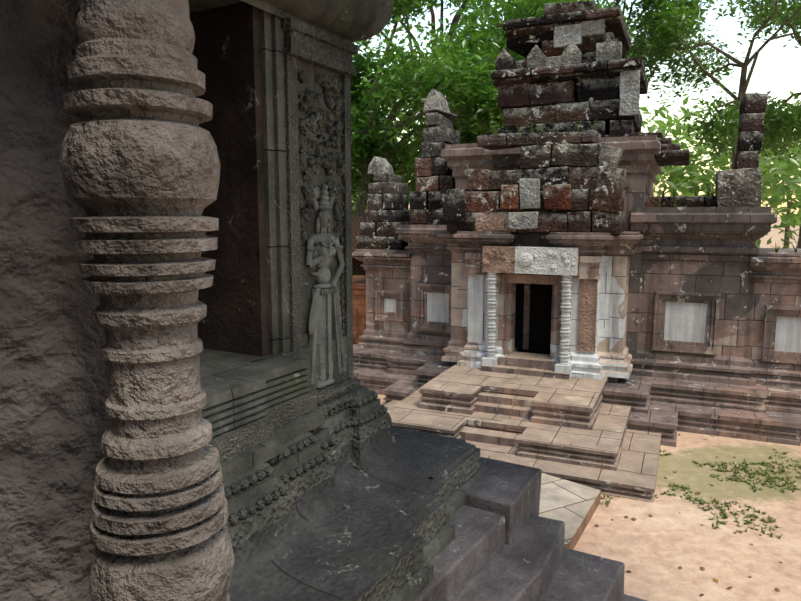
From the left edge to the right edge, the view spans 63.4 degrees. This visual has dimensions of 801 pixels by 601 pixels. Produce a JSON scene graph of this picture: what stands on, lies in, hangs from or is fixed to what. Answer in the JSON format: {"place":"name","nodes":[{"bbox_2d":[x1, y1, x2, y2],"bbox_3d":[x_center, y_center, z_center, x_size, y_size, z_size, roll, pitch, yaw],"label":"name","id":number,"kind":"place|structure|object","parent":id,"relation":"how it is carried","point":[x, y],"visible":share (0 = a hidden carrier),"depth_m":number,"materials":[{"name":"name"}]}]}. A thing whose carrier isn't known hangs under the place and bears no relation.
{"place":"outdoors","nodes":[
{"label":"outdoors","id":0,"kind":"place"},
{"bbox_2d":[352,216,366,275],"bbox_3d":[-3.296,-0.791,22.728,5.400,4.300,4.300,0,8,-1],"label":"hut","id":1,"kind":"object","parent":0,"point":[357,269],"depth_m":21.11,"materials":[{"name":"brown stone"}]},
{"bbox_2d":[352,0,800,216],"label":"sky","id":2,"kind":"structure","parent":0,"point":[777,69],"materials":[{"name":"white"}]},
{"bbox_2d":[377,217,800,600],"bbox_3d":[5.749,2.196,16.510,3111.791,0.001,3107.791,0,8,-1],"label":"ground","id":3,"kind":"structure","parent":0,"point":[660,546],"depth_m":9.01,"materials":[{"name":"beige sand"}]},
{"bbox_2d":[352,275,365,343],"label":"laterite wing","id":4,"kind":"structure","parent":3,"relation":"on","point":[359,302],"depth_m":17.74,"materials":[{"name":"orange stone"}]},
{"bbox_2d":[351,28,397,179],"bbox_3d":[-6.490,-7.257,29.023,13.707,15.633,12.262,0,8,-1],"label":"tree","id":5,"kind":"object","parent":3,"relation":"on","point":[365,43],"depth_m":29.75,"materials":[{"name":"green plant"}]},
{"bbox_2d":[350,42,414,158],"bbox_3d":[-3.167,-4.767,26.359,8.034,11.274,7.248,0,8,-1],"label":"tree","id":6,"kind":"object","parent":3,"relation":"on","point":[358,60],"visible":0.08,"depth_m":24.66,"materials":[{"name":"green plant"}]},
{"bbox_2d":[367,0,504,72],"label":"tree","id":7,"kind":"object","parent":3,"relation":"on","point":[455,19],"visible":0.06,"depth_m":38.84,"materials":[{"name":"green plant"}]},
{"bbox_2d":[350,0,612,215],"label":"tree","id":8,"kind":"object","parent":3,"relation":"on","point":[475,68],"visible":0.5,"depth_m":22.02,"materials":[{"name":"green plant"}]},
{"bbox_2d":[398,0,651,147],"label":"tree","id":9,"kind":"object","parent":3,"relation":"on","point":[465,140],"visible":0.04,"depth_m":26.46,"materials":[{"name":"green plant"}]},
{"bbox_2d":[413,457,646,600],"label":"steps","id":10,"kind":"structure","parent":3,"relation":"on","point":[507,543],"depth_m":4.09,"materials":[{"name":"stone"}]},
{"bbox_2d":[407,0,721,99],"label":"tree","id":11,"kind":"object","parent":3,"relation":"on","point":[648,5],"visible":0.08,"depth_m":32.99,"materials":[{"name":"green plant"}]},
{"bbox_2d":[539,473,600,548],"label":"paving","id":12,"kind":"structure","parent":3,"relation":"on","point":[572,506],"depth_m":9.38,"materials":[{"name":"beige stone"}]},
{"bbox_2d":[352,85,800,248],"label":"forest edge","id":13,"kind":"object","parent":3,"relation":"on","point":[771,178],"visible":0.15,"depth_m":46.34,"materials":[{"name":"green plant"}]},
{"bbox_2d":[352,135,800,502],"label":"temple building","id":14,"kind":"structure","parent":3,"relation":"on","point":[520,348],"depth_m":13.72,"materials":[{"name":"brown stone"}]},
{"bbox_2d":[356,1,768,249],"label":"temple roof","id":15,"kind":"structure","parent":14,"relation":"on","point":[568,71],"depth_m":14.38,"materials":[{"name":"stone"}]},
{"bbox_2d":[416,118,797,251],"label":"plants","id":16,"kind":"object","parent":14,"relation":"on","point":[494,132],"visible":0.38,"depth_m":13.99,"materials":[{"name":"green plant"}]},
{"bbox_2d":[564,0,651,63],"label":"tree","id":17,"kind":"object","parent":3,"relation":"on","point":[631,9],"visible":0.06,"depth_m":36.43,"materials":[{"name":"green plant"}]},
{"bbox_2d":[594,456,782,591],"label":"fallen leaves","id":18,"kind":"object","parent":3,"relation":"on","point":[701,568],"visible":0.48,"depth_m":9.10,"materials":[{"name":"brown plant"}]},
{"bbox_2d":[626,492,760,595],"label":"leaf litter","id":19,"kind":"object","parent":3,"relation":"on","point":[714,579],"visible":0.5,"depth_m":7.76,"materials":[{"name":"brown plant"}]},
{"bbox_2d":[600,433,800,537],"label":"plants","id":20,"kind":"object","parent":3,"relation":"on","point":[736,471],"visible":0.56,"depth_m":10.44,"materials":[{"name":"green plant"}]},
{"bbox_2d":[623,0,800,169],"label":"tree","id":21,"kind":"object","parent":3,"relation":"on","point":[667,34],"visible":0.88,"depth_m":29.10,"materials":[{"name":"green plant"}]},
{"bbox_2d":[705,0,800,248],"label":"tree","id":22,"kind":"object","parent":3,"relation":"on","point":[762,20],"visible":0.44,"depth_m":33.22,"materials":[{"name":"green plant"}]},
{"bbox_3d":[-0.320,-0.078,0.843,9.200,8.600,7.000,0,8,-1],"label":"window surround","id":23,"kind":"object","parent":3,"relation":"on","visible":0},
{"bbox_2d":[59,0,234,600],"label":"baluster","id":24,"kind":"object","parent":23,"relation":"on","point":[140,164],"visible":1,"depth_m":0.88,"materials":[{"name":"stone"}]},
{"bbox_2d":[188,0,352,391],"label":"wall","id":25,"kind":"structure","parent":23,"relation":"attached to","point":[251,297],"depth_m":3.56,"materials":[{"name":"stone"}]},
{"bbox_2d":[0,0,110,600],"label":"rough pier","id":26,"kind":"structure","parent":25,"relation":"attached to","point":[55,421],"depth_m":1.01,"materials":[{"name":"stone"}]},
{"bbox_2d":[241,0,393,42],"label":"cornice","id":27,"kind":"structure","parent":25,"relation":"attached to","point":[351,21],"depth_m":3.71,"materials":[{"name":"stone"}]},
{"bbox_2d":[281,17,360,411],"bbox_3d":[-0.450,-0.447,3.874,0.154,2.200,0.660,4,9,28],"label":"pilaster","id":28,"kind":"object","parent":25,"relation":"attached to","point":[308,44],"visible":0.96,"depth_m":3.86,"materials":[{"name":"stone"}]},
{"bbox_2d":[200,355,486,600],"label":"plinth","id":29,"kind":"structure","parent":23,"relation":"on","point":[359,497],"depth_m":3.27,"materials":[{"name":"stone"}]}
]}

